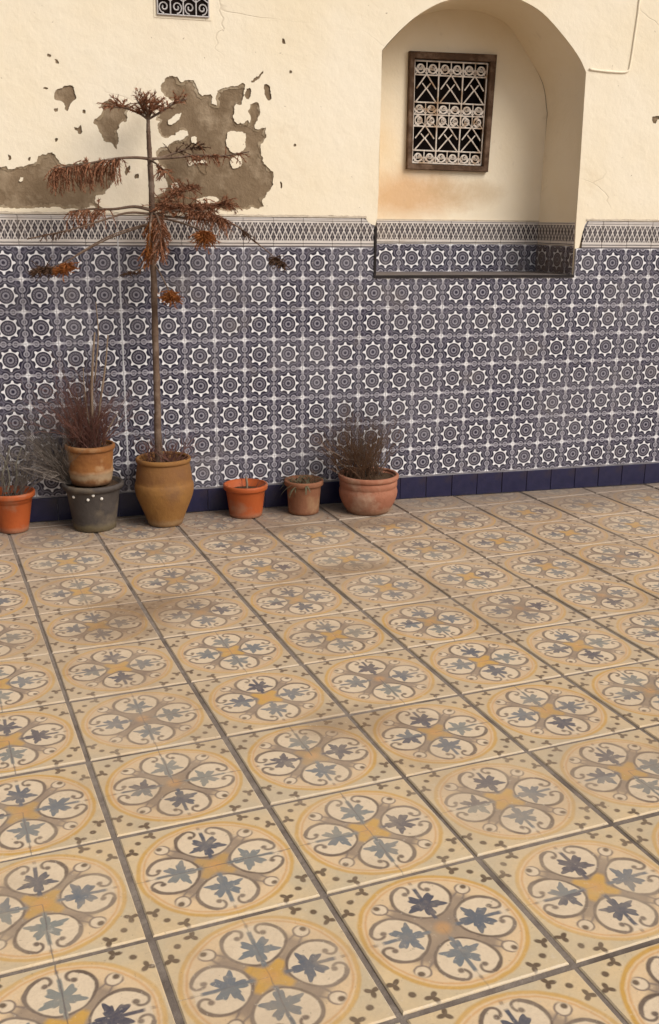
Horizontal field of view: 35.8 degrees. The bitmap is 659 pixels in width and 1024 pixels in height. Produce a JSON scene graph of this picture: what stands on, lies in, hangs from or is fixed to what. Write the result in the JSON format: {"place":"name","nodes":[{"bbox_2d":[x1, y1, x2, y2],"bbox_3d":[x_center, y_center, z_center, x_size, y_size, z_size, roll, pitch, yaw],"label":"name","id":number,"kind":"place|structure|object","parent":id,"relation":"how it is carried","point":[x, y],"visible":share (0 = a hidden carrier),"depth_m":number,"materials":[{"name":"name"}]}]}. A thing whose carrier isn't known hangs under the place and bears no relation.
{"place":"outdoors","nodes":[
{"label":"outdoors","id":0,"kind":"place"},
{"bbox_2d":[0,483,658,1023],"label":"courtyard floor","id":1,"kind":"structure","parent":0,"point":[388,767],"depth_m":2.83,"materials":[{"name":"tile"}]},
{"bbox_2d":[0,485,34,533],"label":"plastic pot","id":2,"kind":"object","parent":1,"relation":"on","point":[15,511],"visible":0.82,"depth_m":4.85,"materials":[{"name":"plastic"}]},
{"bbox_2d":[0,414,72,495],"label":"potted stems","id":3,"kind":"object","parent":2,"relation":"on","point":[22,487],"visible":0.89,"depth_m":4.84,"materials":[{"name":"plant"}]},
{"bbox_2d":[61,475,123,532],"bbox_3d":[-1.146,-0.037,4.969,0.297,0.231,0.295,-4,16,-15],"label":"grey planter","id":4,"kind":"object","parent":1,"relation":"on","point":[93,509],"visible":0.75,"depth_m":4.88,"materials":[{"name":"ceramic"}]},
{"bbox_2d":[0,375,145,484],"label":"grey bush","id":5,"kind":"object","parent":4,"relation":"in","point":[61,469],"visible":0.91,"depth_m":4.86,"materials":[{"name":"plant"}]},
{"bbox_2d":[64,440,114,486],"bbox_3d":[-1.149,-0.235,4.911,0.238,0.194,0.240,-8,18,-27],"label":"terracotta pot","id":6,"kind":"object","parent":4,"relation":"on","point":[91,467],"visible":0.73,"depth_m":4.83,"materials":[{"name":"ceramic"}]},
{"bbox_2d":[2,305,149,447],"bbox_3d":[-1.208,-0.600,4.673,0.796,0.691,0.490,-4,16,-15],"label":"dry shrub","id":7,"kind":"object","parent":6,"relation":"in","point":[93,421],"visible":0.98,"depth_m":4.81,"materials":[{"name":"brown plant"}]},
{"bbox_2d":[134,451,193,526],"bbox_3d":[-0.813,-0.107,5.030,0.289,0.340,0.285,-3,16,-12],"label":"clay urn","id":8,"kind":"object","parent":1,"relation":"on","point":[164,491],"visible":0.88,"depth_m":4.92,"materials":[{"name":"ceramic"}]},
{"bbox_2d":[26,88,289,461],"bbox_3d":[-0.757,-1.039,4.694,1.186,1.731,0.435,-7,18,-26],"label":"dead pine","id":9,"kind":"object","parent":8,"relation":"in","point":[202,213],"visible":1,"depth_m":4.59,"materials":[{"name":"brown plant"}]},
{"bbox_2d":[130,414,198,461],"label":"dry undergrowth","id":10,"kind":"object","parent":8,"relation":"on","point":[166,458],"visible":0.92,"depth_m":4.97,"materials":[{"name":"brown plant"}]},
{"bbox_2d":[223,478,267,518],"bbox_3d":[-0.428,-0.065,5.211,0.226,0.167,0.226,5,16,15],"label":"plastic pot","id":11,"kind":"object","parent":1,"relation":"on","point":[244,502],"visible":0.99,"depth_m":5.15,"materials":[{"name":"plastic"}]},
{"bbox_2d":[240,469,265,487],"bbox_3d":[-0.379,-0.162,5.167,0.153,0.133,0.099,-14,22,-42],"label":"dry stub","id":12,"kind":"object","parent":11,"relation":"on","point":[246,479],"visible":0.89,"depth_m":5.18,"materials":[{"name":"brown plant"}]},
{"bbox_2d":[5,495,504,549],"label":"fallen needles","id":13,"kind":"object","parent":1,"relation":"on","point":[245,527],"visible":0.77,"depth_m":5.10,"materials":[{"name":"brown plant"}]},
{"bbox_2d":[284,475,323,515],"bbox_3d":[-0.133,-0.085,5.277,0.203,0.175,0.205,10,18,30],"label":"terracotta pot","id":14,"kind":"object","parent":1,"relation":"on","point":[301,503],"visible":0.88,"depth_m":5.21,"materials":[{"name":"ceramic"}]},
{"bbox_2d":[278,465,328,497],"bbox_3d":[-0.136,-0.149,5.234,0.298,0.185,0.261,-4,16,-15],"label":"wilted plant","id":15,"kind":"object","parent":14,"relation":"in","point":[300,481],"visible":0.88,"depth_m":5.24,"materials":[{"name":"brown plant"}]},
{"bbox_2d":[338,467,398,515],"bbox_3d":[0.201,-0.103,5.307,0.314,0.202,0.312,1,16,3],"label":"terracotta bowl","id":16,"kind":"object","parent":1,"relation":"on","point":[377,495],"visible":0.84,"depth_m":5.19,"materials":[{"name":"ceramic"}]},
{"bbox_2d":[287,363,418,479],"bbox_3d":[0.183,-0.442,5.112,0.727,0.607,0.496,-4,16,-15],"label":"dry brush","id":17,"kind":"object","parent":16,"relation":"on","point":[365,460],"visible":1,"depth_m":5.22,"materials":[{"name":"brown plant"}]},
{"bbox_2d":[0,0,658,522],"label":"courtyard wall","id":18,"kind":"structure","parent":0,"point":[450,212],"depth_m":5.20,"materials":[{"name":"tile"}]},
{"bbox_2d":[405,51,496,171],"bbox_3d":[0.612,-2.156,5.510,0.620,0.750,0.210,-4,16,-15],"label":"window","id":19,"kind":"structure","parent":18,"relation":"in","point":[450,96],"depth_m":5.46,"materials":[{"name":"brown wood"}]}
]}

